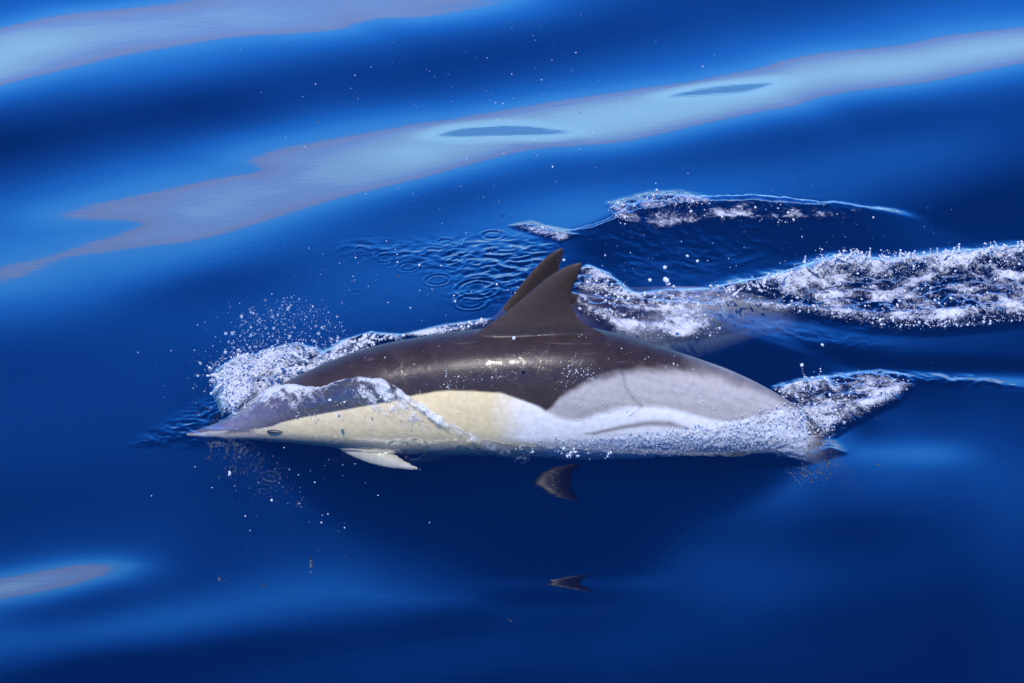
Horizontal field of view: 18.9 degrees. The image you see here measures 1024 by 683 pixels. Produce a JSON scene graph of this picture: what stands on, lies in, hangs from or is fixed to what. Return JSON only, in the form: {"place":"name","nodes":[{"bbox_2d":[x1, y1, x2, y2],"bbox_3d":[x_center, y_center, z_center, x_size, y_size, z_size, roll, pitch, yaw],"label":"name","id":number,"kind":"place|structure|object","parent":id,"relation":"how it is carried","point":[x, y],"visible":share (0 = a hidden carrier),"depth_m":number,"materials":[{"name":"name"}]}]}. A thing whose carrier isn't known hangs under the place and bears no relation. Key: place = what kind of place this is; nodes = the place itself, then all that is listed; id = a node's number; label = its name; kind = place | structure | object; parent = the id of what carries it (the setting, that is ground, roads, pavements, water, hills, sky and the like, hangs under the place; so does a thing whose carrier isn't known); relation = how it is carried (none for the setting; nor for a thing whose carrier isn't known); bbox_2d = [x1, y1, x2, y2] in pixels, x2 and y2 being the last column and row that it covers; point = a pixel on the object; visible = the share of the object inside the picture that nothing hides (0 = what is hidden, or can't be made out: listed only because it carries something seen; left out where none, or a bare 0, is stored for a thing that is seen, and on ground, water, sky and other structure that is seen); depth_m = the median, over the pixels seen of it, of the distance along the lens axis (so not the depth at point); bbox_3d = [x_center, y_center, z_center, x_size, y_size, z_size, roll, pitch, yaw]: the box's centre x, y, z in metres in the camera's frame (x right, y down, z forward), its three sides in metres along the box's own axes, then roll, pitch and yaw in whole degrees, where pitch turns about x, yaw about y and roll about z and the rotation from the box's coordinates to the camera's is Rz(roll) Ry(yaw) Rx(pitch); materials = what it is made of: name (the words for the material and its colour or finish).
{"place":"outdoors","nodes":[
{"label":"outdoors","id":0,"kind":"place"},
{"bbox_2d":[137,297,362,425],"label":"spray droplets","id":1,"kind":"object","parent":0,"point":[264,350],"visible":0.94,"depth_m":8.59,"materials":[{"name":"white liquid"}]},
{"bbox_2d":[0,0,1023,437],"bbox_3d":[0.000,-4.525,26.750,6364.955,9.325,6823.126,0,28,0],"label":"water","id":2,"kind":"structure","parent":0,"point":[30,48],"depth_m":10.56,"materials":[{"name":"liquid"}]},
{"bbox_2d":[206,340,342,414],"bbox_3d":[-0.674,0.047,8.631,0.385,0.243,0.329,-5,28,-10],"label":"splash foam","id":3,"kind":"object","parent":2,"relation":"on","point":[271,362],"visible":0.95,"depth_m":8.57,"materials":[{"name":"white"}]},
{"bbox_2d":[318,318,484,365],"bbox_3d":[-0.345,-0.004,8.855,0.575,0.056,0.134,-16,32,-28],"label":"back foam","id":4,"kind":"object","parent":2,"relation":"on","point":[356,348],"visible":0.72,"depth_m":8.84,"materials":[{"name":"white"}]},
{"bbox_2d":[151,28,959,530],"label":"stray droplets","id":5,"kind":"object","parent":2,"relation":"on","point":[665,280],"visible":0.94,"depth_m":8.78,"materials":[{"name":"white water"}]},
{"bbox_2d":[515,445,611,459],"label":"waterline droplets","id":6,"kind":"object","parent":2,"relation":"on","point":[563,448],"visible":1,"depth_m":8.37,"materials":[{"name":"white liquid"}]},
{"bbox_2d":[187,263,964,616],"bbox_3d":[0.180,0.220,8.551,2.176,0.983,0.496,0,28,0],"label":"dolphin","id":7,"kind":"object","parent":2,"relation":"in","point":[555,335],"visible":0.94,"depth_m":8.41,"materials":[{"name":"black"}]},
{"bbox_2d":[209,376,529,463],"bbox_3d":[-0.405,0.215,8.475,0.914,0.291,0.131,3,28,6],"label":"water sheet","id":8,"kind":"object","parent":7,"relation":"on","point":[383,387],"visible":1,"depth_m":8.44,"materials":[{"name":"white liquid"}]},
{"bbox_2d":[296,385,436,426],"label":"sheet droplets","id":9,"kind":"object","parent":8,"relation":"on","point":[380,397],"visible":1,"depth_m":8.38,"materials":[{"name":"white liquid"}]},
{"bbox_2d":[364,334,734,426],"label":"skin droplets","id":10,"kind":"object","parent":7,"relation":"attached to","point":[584,382],"visible":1,"depth_m":8.36,"materials":[{"name":"white liquid"}]},
{"bbox_2d":[521,408,807,461],"bbox_3d":[0.425,0.280,8.508,0.847,0.203,0.105,-2,28,-4],"label":"flank wash","id":11,"kind":"object","parent":7,"relation":"attached to","point":[788,449],"visible":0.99,"depth_m":8.49,"materials":[{"name":"liquid"}]},
{"bbox_2d":[518,401,827,455],"bbox_3d":[0.453,0.262,8.465,0.878,0.150,0.059,-5,28,-9],"label":"flank foam","id":12,"kind":"object","parent":7,"relation":"on","point":[732,445],"visible":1,"depth_m":8.47,"materials":[{"name":"white"}]},
{"bbox_2d":[239,248,954,489],"bbox_3d":[0.252,-0.021,9.281,2.222,0.767,0.486,-8,29,-15],"label":"dolphin","id":13,"kind":"object","parent":2,"relation":"in","point":[743,322],"visible":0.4,"depth_m":9.18,"materials":[{"name":"black"}]},
{"bbox_2d":[578,269,732,339],"bbox_3d":[0.434,-0.116,9.077,0.481,0.082,0.346,0,28,0],"label":"fin splash","id":14,"kind":"object","parent":2,"relation":"on","point":[628,297],"visible":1,"depth_m":9.06,"materials":[{"name":"white liquid"}]},
{"bbox_2d":[522,188,817,236],"bbox_3d":[0.490,-0.422,9.616,0.995,0.083,0.321,-6,29,-11],"label":"crest foam","id":15,"kind":"object","parent":2,"relation":"on","point":[661,204],"visible":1,"depth_m":9.61,"materials":[{"name":"white"}]},
{"bbox_2d":[773,368,909,442],"bbox_3d":[0.867,0.135,8.647,0.306,0.129,0.518,21,34,34],"label":"tail splash","id":16,"kind":"object","parent":2,"relation":"on","point":[814,404],"visible":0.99,"depth_m":8.67,"materials":[{"name":"white liquid"}]},
{"bbox_2d":[701,240,1023,328],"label":"wake foam","id":17,"kind":"object","parent":2,"relation":"on","point":[863,258],"visible":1,"depth_m":9.26,"materials":[{"name":"white"}]},
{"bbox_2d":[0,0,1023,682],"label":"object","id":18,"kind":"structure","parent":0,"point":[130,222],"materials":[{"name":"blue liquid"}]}
]}

